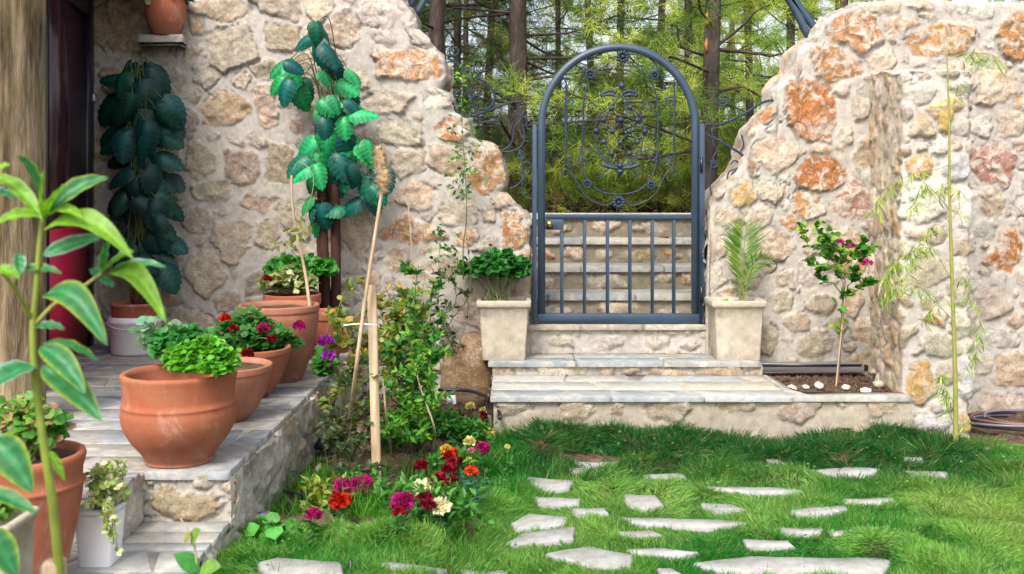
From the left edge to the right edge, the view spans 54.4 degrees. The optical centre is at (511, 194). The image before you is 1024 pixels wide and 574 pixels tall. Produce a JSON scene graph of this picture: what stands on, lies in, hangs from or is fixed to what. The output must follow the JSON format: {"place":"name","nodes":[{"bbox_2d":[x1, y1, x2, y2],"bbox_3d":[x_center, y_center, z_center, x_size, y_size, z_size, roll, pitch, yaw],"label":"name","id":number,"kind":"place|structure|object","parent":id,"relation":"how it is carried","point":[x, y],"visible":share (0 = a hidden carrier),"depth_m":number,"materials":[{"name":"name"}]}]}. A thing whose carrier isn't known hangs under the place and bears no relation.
{"place":"outdoors","nodes":[
{"label":"outdoors","id":0,"kind":"place"},
{"bbox_2d":[529,193,690,292],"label":"forest floor","id":1,"kind":"structure","parent":0,"point":[595,211],"depth_m":10.36,"materials":[{"name":"soil"}]},
{"bbox_2d":[414,0,559,52],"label":"pine tree","id":2,"kind":"object","parent":1,"relation":"on","point":[437,17],"visible":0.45,"depth_m":9.37,"materials":[{"name":"green plant"}]},
{"bbox_2d":[443,0,561,137],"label":"pine tree","id":3,"kind":"object","parent":1,"relation":"on","point":[464,30],"visible":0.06,"depth_m":15.96,"materials":[{"name":"green plant"}]},
{"bbox_2d":[420,0,629,178],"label":"pine tree","id":4,"kind":"object","parent":1,"relation":"on","point":[457,40],"visible":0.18,"depth_m":11.68,"materials":[{"name":"green plant"}]},
{"bbox_2d":[427,0,642,149],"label":"pine tree","id":5,"kind":"object","parent":1,"relation":"on","point":[491,64],"visible":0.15,"depth_m":13.47,"materials":[{"name":"green plant"}]},
{"bbox_2d":[413,0,726,209],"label":"pine tree","id":6,"kind":"object","parent":1,"relation":"on","point":[518,34],"visible":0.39,"depth_m":9.72,"materials":[{"name":"green plant"}]},
{"bbox_2d":[461,0,681,197],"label":"pine tree","id":7,"kind":"object","parent":1,"relation":"on","point":[558,17],"visible":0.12,"depth_m":12.92,"materials":[{"name":"green plant"}]},
{"bbox_2d":[502,141,646,212],"bbox_3d":[0.435,-0.081,9.393,1.667,0.842,1.210,0,0,0],"label":"pine scrub","id":8,"kind":"object","parent":1,"relation":"on","point":[553,191],"visible":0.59,"depth_m":9.24,"materials":[{"name":"green plant"}]},
{"bbox_2d":[479,0,701,158],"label":"pine tree","id":9,"kind":"object","parent":1,"relation":"on","point":[587,60],"visible":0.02,"depth_m":16.31,"materials":[{"name":"green plant"}]},
{"bbox_2d":[530,213,690,316],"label":"garden stairs","id":10,"kind":"structure","parent":1,"relation":"on","point":[595,265],"depth_m":7.73,"materials":[{"name":"stone"}]},
{"bbox_2d":[479,0,742,208],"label":"pine tree","id":11,"kind":"object","parent":1,"relation":"on","point":[619,127],"visible":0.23,"depth_m":11.41,"materials":[{"name":"green plant"}]},
{"bbox_2d":[561,154,690,212],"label":"pine scrub","id":12,"kind":"object","parent":1,"relation":"on","point":[618,210],"visible":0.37,"depth_m":9.41,"materials":[{"name":"green plant"}]},
{"bbox_2d":[528,113,724,206],"bbox_3d":[0.797,-0.399,11.944,3.737,1.235,1.119,0,0,-7],"label":"pine scrub","id":13,"kind":"object","parent":1,"relation":"on","point":[625,144],"visible":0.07,"depth_m":11.96,"materials":[{"name":"green plant"}]},
{"bbox_2d":[483,0,793,189],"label":"pine tree","id":14,"kind":"object","parent":1,"relation":"on","point":[712,49],"visible":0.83,"depth_m":8.74,"materials":[{"name":"green plant"}]},
{"bbox_2d":[527,0,773,176],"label":"pine tree","id":15,"kind":"object","parent":1,"relation":"on","point":[660,9],"visible":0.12,"depth_m":14.75,"materials":[{"name":"green plant"}]},
{"bbox_2d":[419,0,884,192],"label":"distant woodland","id":16,"kind":"object","parent":1,"relation":"on","point":[655,4],"visible":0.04,"depth_m":22.10,"materials":[{"name":"plant"}]},
{"bbox_2d":[545,0,783,209],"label":"pine tree","id":17,"kind":"object","parent":1,"relation":"on","point":[669,146],"visible":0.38,"depth_m":10.89,"materials":[{"name":"green plant"}]},
{"bbox_2d":[609,151,720,212],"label":"pine scrub","id":18,"kind":"object","parent":1,"relation":"on","point":[656,199],"visible":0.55,"depth_m":9.41,"materials":[{"name":"green plant"}]},
{"bbox_2d":[661,130,733,212],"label":"pine scrub","id":19,"kind":"object","parent":1,"relation":"on","point":[722,165],"visible":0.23,"depth_m":9.44,"materials":[{"name":"green plant"}]},
{"bbox_2d":[668,93,761,176],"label":"pine scrub","id":20,"kind":"object","parent":1,"relation":"on","point":[731,128],"visible":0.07,"depth_m":9.91,"materials":[{"name":"green plant"}]},
{"bbox_2d":[615,0,834,161],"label":"pine tree","id":21,"kind":"object","parent":1,"relation":"on","point":[748,106],"visible":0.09,"depth_m":14.48,"materials":[{"name":"green plant"}]},
{"bbox_2d":[682,0,847,140],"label":"pine tree","id":22,"kind":"object","parent":1,"relation":"on","point":[841,3],"visible":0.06,"depth_m":11.38,"materials":[{"name":"green plant"}]},
{"bbox_2d":[660,0,883,163],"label":"pine tree","id":23,"kind":"object","parent":1,"relation":"on","point":[790,28],"visible":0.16,"depth_m":10.50,"materials":[{"name":"green plant"}]},
{"bbox_2d":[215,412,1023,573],"bbox_3d":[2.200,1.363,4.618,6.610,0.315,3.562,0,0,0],"label":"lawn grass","id":24,"kind":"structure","parent":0,"point":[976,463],"depth_m":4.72,"materials":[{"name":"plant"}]},
{"bbox_2d":[254,393,1023,570],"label":"ground","id":25,"kind":"structure","parent":0,"point":[1016,437],"depth_m":5.46,"materials":[{"name":"soil"}]},
{"bbox_2d":[0,506,39,573],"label":"stone pot","id":26,"kind":"object","parent":25,"relation":"on","point":[19,526],"visible":0.57,"depth_m":2.58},
{"bbox_2d":[0,155,165,573],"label":"foreground shrub","id":27,"kind":"object","parent":25,"relation":"on","point":[61,374],"visible":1,"depth_m":1.73,"materials":[{"name":"green plant"}]},
{"bbox_2d":[0,344,363,573],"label":"terrace","id":28,"kind":"structure","parent":25,"relation":"on","point":[264,449],"depth_m":4.00,"materials":[{"name":"stone"}]},
{"bbox_2d":[0,0,46,403],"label":"timber post","id":29,"kind":"object","parent":28,"relation":"on","point":[23,40],"visible":0.69,"depth_m":4.46,"materials":[{"name":"wood"}]},
{"bbox_2d":[0,440,86,573],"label":"terracotta pot","id":30,"kind":"object","parent":28,"relation":"on","point":[70,454],"visible":0.51,"depth_m":3.07,"materials":[{"name":"ceramic"}]},
{"bbox_2d":[0,391,76,460],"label":"sedum plant","id":31,"kind":"object","parent":30,"relation":"on","point":[17,417],"visible":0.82,"depth_m":3.10,"materials":[{"name":"green plant"}]},
{"bbox_2d":[76,499,125,566],"bbox_3d":[-1.375,1.131,3.330,0.132,0.193,0.132,0,0,0],"label":"white planter","id":32,"kind":"object","parent":28,"relation":"on","point":[96,547],"visible":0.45,"depth_m":3.27,"materials":[{"name":"ceramic"}]},
{"bbox_2d":[84,457,131,555],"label":"variegated creeper","id":33,"kind":"object","parent":32,"relation":"in","point":[107,484],"visible":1,"depth_m":3.23,"materials":[{"name":"green plant"}]},
{"bbox_2d":[107,300,163,355],"bbox_3d":[-2.474,0.875,6.547,0.348,0.330,0.355,0,0,0],"label":"plastic bucket","id":34,"kind":"object","parent":28,"relation":"on","point":[124,316],"visible":0.71,"depth_m":6.41,"materials":[{"name":"plastic"}]},
{"bbox_2d":[97,51,188,304],"bbox_3d":[-2.471,-0.107,6.627,0.690,1.703,0.455,0,0,0],"label":"artificial plant","id":35,"kind":"object","parent":34,"relation":"on","point":[142,113],"visible":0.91,"depth_m":6.56,"materials":[{"name":"green plant"}]},
{"bbox_2d":[119,363,236,468],"bbox_3d":[-1.302,0.865,3.900,0.438,0.352,0.438,0,0,0],"label":"terracotta pot","id":36,"kind":"object","parent":28,"relation":"on","point":[173,420],"visible":0.97,"depth_m":3.74,"materials":[{"name":"ceramic"}]},
{"bbox_2d":[128,315,187,350],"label":"ivy plant","id":37,"kind":"object","parent":36,"relation":"in","point":[150,326],"visible":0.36,"depth_m":4.13,"materials":[{"name":"green plant"}]},
{"bbox_2d":[145,322,210,361],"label":"geranium","id":38,"kind":"object","parent":36,"relation":"in","point":[162,340],"visible":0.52,"depth_m":4.04,"materials":[{"name":"green plant"}]},
{"bbox_2d":[159,333,241,377],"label":"parsley geranium","id":39,"kind":"object","parent":36,"relation":"in","point":[215,356],"visible":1,"depth_m":3.75,"materials":[{"name":"green plant"}]},
{"bbox_2d":[235,357,272,421],"bbox_3d":[-1.323,0.913,4.620,0.416,0.256,0.416,0,0,0],"label":"terracotta pot","id":40,"kind":"object","parent":28,"relation":"on","point":[253,376],"visible":0.41,"depth_m":4.53,"materials":[{"name":"ceramic"}]},
{"bbox_2d":[233,343,290,396],"bbox_3d":[-1.363,0.913,5.150,0.436,0.256,0.436,0,0,0],"label":"terracotta pot","id":41,"kind":"object","parent":28,"relation":"on","point":[279,358],"visible":0.34,"depth_m":5.07,"materials":[{"name":"ceramic"}]},
{"bbox_2d":[207,304,293,356],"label":"geranium","id":42,"kind":"object","parent":41,"relation":"in","point":[248,331],"visible":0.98,"depth_m":5.17,"materials":[{"name":"green plant"}]},
{"bbox_2d":[238,300,319,382],"bbox_3d":[-1.309,0.828,5.600,0.448,0.426,0.448,0,0,0],"label":"terracotta pot","id":43,"kind":"object","parent":28,"relation":"on","point":[287,313],"visible":0.56,"depth_m":5.49,"materials":[{"name":"ceramic"}]},
{"bbox_2d":[290,175,310,305],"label":"dry twig","id":44,"kind":"object","parent":43,"relation":"in","point":[301,252],"visible":0.95,"depth_m":5.74,"materials":[{"name":"brown wood"}]},
{"bbox_2d":[271,162,313,251],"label":"dry shoot","id":45,"kind":"object","parent":44,"relation":"attached to","point":[295,238],"visible":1,"depth_m":5.39,"materials":[{"name":"beige plant"}]},
{"bbox_2d":[263,291,320,303],"bbox_3d":[-1.389,0.833,6.300,0.361,0.416,0.361,0,0,0],"label":"terracotta pot","id":46,"kind":"object","parent":28,"relation":"on","point":[315,296],"visible":0.19,"depth_m":6.22,"materials":[{"name":"ceramic"}]},
{"bbox_2d":[254,263,319,295],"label":"ivy plant","id":47,"kind":"object","parent":46,"relation":"in","point":[285,281],"visible":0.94,"depth_m":6.23,"materials":[{"name":"green plant"}]},
{"bbox_2d":[262,252,339,277],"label":"geranium","id":48,"kind":"object","parent":46,"relation":"in","point":[319,266],"visible":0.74,"depth_m":6.44,"materials":[{"name":"green plant"}]},
{"bbox_2d":[311,334,339,376],"bbox_3d":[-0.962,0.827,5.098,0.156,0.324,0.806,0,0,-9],"label":"geranium","id":49,"kind":"object","parent":28,"relation":"on","point":[321,359],"visible":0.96,"depth_m":5.33,"materials":[{"name":"green plant"}]},
{"bbox_2d":[312,308,344,359],"bbox_3d":[-1.136,0.873,6.080,0.236,0.336,0.236,0,0,0],"label":"terracotta pot","id":50,"kind":"object","parent":28,"relation":"on","point":[323,328],"visible":0.2,"depth_m":5.98,"materials":[{"name":"ceramic"}]},
{"bbox_2d":[269,16,395,352],"bbox_3d":[-1.193,-0.065,6.639,0.860,2.216,0.391,0,0,0],"label":"artificial plant","id":51,"kind":"object","parent":28,"relation":"on","point":[328,155],"visible":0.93,"depth_m":6.59,"materials":[{"name":"green plant"}]},
{"bbox_2d":[174,518,220,573],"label":"seedling","id":52,"kind":"object","parent":25,"relation":"on","point":[187,561],"visible":1,"depth_m":2.29,"materials":[{"name":"green plant"}]},
{"bbox_2d":[246,512,296,541],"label":"strawberry plant","id":53,"kind":"object","parent":25,"relation":"on","point":[272,518],"visible":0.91,"depth_m":3.79,"materials":[{"name":"green plant"}]},
{"bbox_2d":[258,558,342,573],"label":"stepping stone","id":54,"kind":"object","parent":25,"relation":"on","point":[295,566],"visible":0.98,"depth_m":3.47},
{"bbox_2d":[94,0,531,394],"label":"stone wall","id":55,"kind":"structure","parent":25,"relation":"on","point":[247,133],"depth_m":6.93,"materials":[{"name":"stone"}]},
{"bbox_2d":[46,0,97,364],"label":"glazed door","id":56,"kind":"structure","parent":55,"relation":"attached to","point":[71,96],"depth_m":6.39,"materials":[{"name":"red glass"}]},
{"bbox_2d":[137,34,186,48],"bbox_3d":[-2.399,-1.047,6.856,0.356,0.070,0.251,0,0,0],"label":"slate shelf","id":57,"kind":"object","parent":55,"relation":"attached to","point":[141,38],"visible":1,"depth_m":6.74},
{"bbox_2d":[144,0,185,34],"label":"terracotta pot","id":58,"kind":"object","parent":57,"relation":"on","point":[165,17],"visible":0.87,"depth_m":6.70,"materials":[{"name":"ceramic"}]},
{"bbox_2d":[448,46,530,199],"bbox_3d":[-0.157,-0.501,6.990,0.588,1.080,0.022,0,0,0],"label":"scroll railing","id":59,"kind":"object","parent":55,"relation":"attached to","point":[486,109],"visible":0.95,"depth_m":6.99,"materials":[{"name":"metal"}]},
{"bbox_2d":[297,507,328,547],"bbox_3d":[-0.744,1.257,3.752,0.114,0.161,0.132,0,0,0],"label":"carnation","id":60,"kind":"object","parent":25,"relation":"on","point":[312,512],"visible":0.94,"depth_m":3.74,"materials":[{"name":"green plant"}]},
{"bbox_2d":[297,471,369,511],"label":"bedding plant","id":61,"kind":"object","parent":25,"relation":"on","point":[317,488],"visible":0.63,"depth_m":4.13,"materials":[{"name":"green plant"}]},
{"bbox_2d":[326,490,356,523],"bbox_3d":[-0.670,1.254,3.906,0.104,0.186,0.114,0,0,36],"label":"carnation","id":62,"kind":"object","parent":25,"relation":"on","point":[339,501],"visible":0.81,"depth_m":3.90,"materials":[{"name":"red plant"}]},
{"bbox_2d":[289,437,394,480],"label":"plant","id":63,"kind":"object","parent":25,"relation":"on","point":[341,447],"visible":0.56,"depth_m":4.41,"materials":[{"name":"green plant"}]},
{"bbox_2d":[299,460,394,513],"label":"bedding plant","id":64,"kind":"object","parent":25,"relation":"on","point":[350,474],"visible":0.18,"depth_m":4.26,"materials":[{"name":"green plant"}]},
{"bbox_2d":[315,337,380,473],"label":"rose bush","id":65,"kind":"object","parent":25,"relation":"on","point":[341,431],"visible":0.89,"depth_m":4.60,"materials":[{"name":"green plant"}]},
{"bbox_2d":[317,276,407,460],"bbox_3d":[-0.737,0.894,4.869,0.444,0.984,0.549,0,0,0],"label":"rose bush","id":66,"kind":"object","parent":25,"relation":"on","point":[335,320],"visible":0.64,"depth_m":4.90,"materials":[{"name":"green plant"}]},
{"bbox_2d":[342,190,382,464],"bbox_3d":[-0.768,0.677,4.734,0.133,1.423,0.692,0,0,-24],"label":"bamboo cane","id":67,"kind":"object","parent":25,"relation":"on","point":[364,309],"visible":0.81,"depth_m":4.44,"materials":[{"name":"brown wood"}]},
{"bbox_2d":[368,144,394,195],"bbox_3d":[-0.585,-0.109,4.451,0.133,0.258,0.114,0,0,0],"label":"jute wrap","id":68,"kind":"object","parent":67,"relation":"attached to","point":[383,175],"visible":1,"depth_m":4.43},
{"bbox_2d":[225,418,522,573],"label":"flower bed","id":69,"kind":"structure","parent":25,"relation":"on","point":[367,507],"depth_m":4.05,"materials":[{"name":"plant"}]},
{"bbox_2d":[367,285,381,493],"bbox_3d":[-0.620,0.920,4.502,0.068,1.019,0.054,0,0,0],"label":"wooden stake","id":70,"kind":"object","parent":25,"relation":"on","point":[373,381],"visible":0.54,"depth_m":4.49,"materials":[{"name":"brown wood"}]},
{"bbox_2d":[367,282,434,403],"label":"rose bush","id":71,"kind":"object","parent":25,"relation":"on","point":[401,294],"visible":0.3,"depth_m":5.85,"materials":[{"name":"green plant"}]},
{"bbox_2d":[367,471,459,526],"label":"bedding plant","id":72,"kind":"object","parent":25,"relation":"on","point":[403,485],"visible":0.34,"depth_m":4.11,"materials":[{"name":"green plant"}]},
{"bbox_2d":[379,325,455,449],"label":"evergreen bush","id":73,"kind":"object","parent":25,"relation":"on","point":[413,432],"visible":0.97,"depth_m":5.01,"materials":[{"name":"green plant"}]},
{"bbox_2d":[378,258,457,424],"bbox_3d":[-0.541,0.872,5.468,0.462,1.034,0.784,0,0,0],"label":"evergreen bush","id":74,"kind":"object","parent":25,"relation":"on","point":[425,329],"visible":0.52,"depth_m":5.46,"materials":[{"name":"green plant"}]},
{"bbox_2d":[430,496,456,536],"bbox_3d":[-0.278,1.312,4.023,0.119,0.186,0.128,0,0,0],"label":"carnation","id":75,"kind":"object","parent":25,"relation":"on","point":[445,504],"visible":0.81,"depth_m":4.00,"materials":[{"name":"white plant"}]},
{"bbox_2d":[382,477,508,531],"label":"bedding plant","id":76,"kind":"object","parent":25,"relation":"on","point":[458,505],"visible":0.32,"depth_m":4.13,"materials":[{"name":"green plant"}]},
{"bbox_2d":[428,405,463,440],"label":"bedding plant","id":77,"kind":"object","parent":25,"relation":"on","point":[440,416],"visible":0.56,"depth_m":5.63,"materials":[{"name":"green plant"}]},
{"bbox_2d":[408,442,494,484],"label":"bedding plant","id":78,"kind":"object","parent":25,"relation":"on","point":[434,458],"visible":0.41,"depth_m":4.81,"materials":[{"name":"green plant"}]},
{"bbox_2d":[429,228,476,373],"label":"rose bush","id":79,"kind":"object","parent":25,"relation":"on","point":[442,275],"visible":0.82,"depth_m":6.67,"materials":[{"name":"green plant"}]},
{"bbox_2d":[427,64,490,283],"bbox_3d":[-0.360,-0.140,6.722,0.437,1.481,0.200,0,0,0],"label":"climbing rose","id":80,"kind":"object","parent":79,"relation":"attached to","point":[451,158],"visible":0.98,"depth_m":6.72,"materials":[{"name":"green plant"}]},
{"bbox_2d":[440,331,491,408],"bbox_3d":[-0.293,1.232,6.863,0.397,0.569,0.396,0,0,0],"label":"boulder","id":81,"kind":"object","parent":25,"relation":"on","point":[467,368],"visible":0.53,"depth_m":6.71,"materials":[{"name":"stone"}]},
{"bbox_2d":[446,412,497,447],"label":"bedding plant","id":82,"kind":"object","parent":25,"relation":"on","point":[464,428],"visible":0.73,"depth_m":5.61,"materials":[{"name":"green plant"}]},
{"bbox_2d":[510,514,568,533],"bbox_3d":[0.115,1.506,4.500,0.235,0.051,0.244,0,0,18],"label":"stepping stone","id":83,"kind":"object","parent":25,"relation":"on","point":[530,521],"visible":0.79,"depth_m":4.50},
{"bbox_2d":[506,526,575,548],"bbox_3d":[0.133,1.504,4.315,0.387,0.052,0.154,0,0,-20],"label":"stepping stone","id":84,"kind":"object","parent":25,"relation":"on","point":[564,535],"visible":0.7,"depth_m":4.29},
{"bbox_2d":[527,477,573,494],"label":"stepping stone","id":85,"kind":"object","parent":25,"relation":"on","point":[558,486],"visible":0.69,"depth_m":5.09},
{"bbox_2d":[245,373,889,572],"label":"soil crumbs","id":86,"kind":"object","parent":25,"relation":"on","point":[788,378],"visible":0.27,"depth_m":6.27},
{"bbox_2d":[545,546,633,570],"bbox_3d":[0.328,1.501,4.068,0.369,0.053,0.223,0,0,31],"label":"stepping stone","id":87,"kind":"object","parent":25,"relation":"on","point":[587,556],"visible":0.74,"depth_m":4.06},
{"bbox_2d":[623,494,663,515],"bbox_3d":[0.636,1.502,4.803,0.177,0.051,0.231,0,0,0],"label":"stepping stone","id":88,"kind":"object","parent":25,"relation":"on","point":[652,502],"visible":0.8,"depth_m":4.79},
{"bbox_2d":[626,548,698,559],"bbox_3d":[0.624,1.502,4.129,0.302,0.054,0.089,0,0,0],"label":"stepping stone","id":89,"kind":"object","parent":25,"relation":"on","point":[669,553],"visible":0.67,"depth_m":4.12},
{"bbox_2d":[621,517,746,532],"bbox_3d":[0.777,1.500,4.486,0.585,0.052,0.115,0,0,8],"label":"stepping stone","id":90,"kind":"object","parent":25,"relation":"on","point":[703,525],"visible":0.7,"depth_m":4.47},
{"bbox_2d":[485,317,911,440],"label":"stone steps","id":91,"kind":"structure","parent":25,"relation":"on","point":[640,374],"depth_m":6.10,"materials":[{"name":"stone"}]},
{"bbox_2d":[476,296,530,359],"bbox_3d":[-0.055,0.909,6.775,0.365,0.400,0.290,0,0,0],"label":"box planter","id":92,"kind":"object","parent":91,"relation":"on","point":[503,325],"visible":0.97,"depth_m":6.65,"materials":[{"name":"stone"}]},
{"bbox_2d":[457,244,532,300],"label":"geranium","id":93,"kind":"object","parent":92,"relation":"on","point":[507,263],"visible":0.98,"depth_m":6.71,"materials":[{"name":"green plant"}]},
{"bbox_2d":[532,43,704,323],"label":"garden gate","id":94,"kind":"structure","parent":91,"relation":"on","point":[696,216],"depth_m":6.97,"materials":[{"name":"metal"}]},
{"bbox_2d":[704,296,766,359],"bbox_3d":[1.517,0.909,6.775,0.365,0.400,0.290,0,0,0],"label":"box planter","id":95,"kind":"object","parent":91,"relation":"on","point":[735,327],"visible":0.98,"depth_m":6.65,"materials":[{"name":"stone"}]},
{"bbox_2d":[720,217,775,300],"bbox_3d":[1.589,0.452,6.732,0.373,0.599,0.068,0,0,0],"label":"young palm","id":96,"kind":"object","parent":95,"relation":"on","point":[736,244],"visible":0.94,"depth_m":6.72,"materials":[{"name":"green plant"}]},
{"bbox_2d":[767,373,891,391],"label":"planter soil","id":97,"kind":"structure","parent":91,"relation":"in","point":[863,377],"depth_m":6.54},
{"bbox_2d":[761,362,867,376],"bbox_3d":[2.026,1.181,6.723,0.742,0.093,0.074,0,0,0],"label":"linear floodlight","id":98,"kind":"object","parent":97,"relation":"on","point":[856,368],"visible":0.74,"depth_m":6.69,"materials":[{"name":"metal"}]},
{"bbox_2d":[795,220,880,385],"bbox_3d":[2.081,0.693,6.338,0.598,1.075,0.347,0,0,0],"label":"bougainvillea","id":99,"kind":"object","parent":97,"relation":"on","point":[829,249],"visible":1,"depth_m":6.33,"materials":[{"name":"green plant"}]},
{"bbox_2d":[705,486,803,497],"bbox_3d":[1.217,1.506,4.999,0.492,0.055,0.126,0,0,8],"label":"stepping stone","id":100,"kind":"object","parent":25,"relation":"on","point":[769,491],"visible":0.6,"depth_m":4.99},
{"bbox_2d":[742,539,794,553],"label":"stepping stone","id":101,"kind":"object","parent":25,"relation":"on","point":[761,545],"visible":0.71,"depth_m":4.21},
{"bbox_2d":[693,556,890,573],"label":"stepping stone","id":102,"kind":"object","parent":25,"relation":"on","point":[790,565],"visible":0.88,"depth_m":3.97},
{"bbox_2d":[810,467,877,478],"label":"stepping stone","id":103,"kind":"object","parent":25,"relation":"on","point":[850,471],"visible":0.51,"depth_m":5.35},
{"bbox_2d":[703,0,1023,412],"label":"stone wall","id":104,"kind":"structure","parent":25,"relation":"on","point":[806,149],"depth_m":6.92,"materials":[{"name":"stone"}]},
{"bbox_2d":[408,0,815,37],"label":"entrance arch","id":105,"kind":"structure","parent":104,"relation":"attached to","point":[802,16],"depth_m":7.09,"materials":[{"name":"paint"}]},
{"bbox_2d":[705,95,773,214],"bbox_3d":[1.619,-0.179,6.990,0.552,1.039,0.022,0,0,0],"label":"scroll railing","id":106,"kind":"object","parent":104,"relation":"attached to","point":[729,121],"visible":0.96,"depth_m":6.99,"materials":[{"name":"metal"}]},
{"bbox_2d":[868,68,973,437],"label":"stone pillar","id":107,"kind":"structure","parent":25,"relation":"on","point":[908,127],"depth_m":6.05,"materials":[{"name":"stone"}]},
{"bbox_2d":[863,46,1011,443],"bbox_3d":[2.313,0.330,5.686,1.006,2.380,0.478,0,0,-19],"label":"willow sapling","id":108,"kind":"object","parent":25,"relation":"on","point":[890,296],"visible":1,"depth_m":5.74,"materials":[{"name":"green plant"}]},
{"bbox_2d":[967,409,1023,430],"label":"hose coil","id":109,"kind":"object","parent":25,"relation":"on","point":[977,419],"visible":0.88,"depth_m":6.34,"materials":[{"name":"rubber"}]},
{"bbox_2d":[445,0,1023,169],"label":"sky","id":110,"kind":"structure","parent":0,"point":[766,20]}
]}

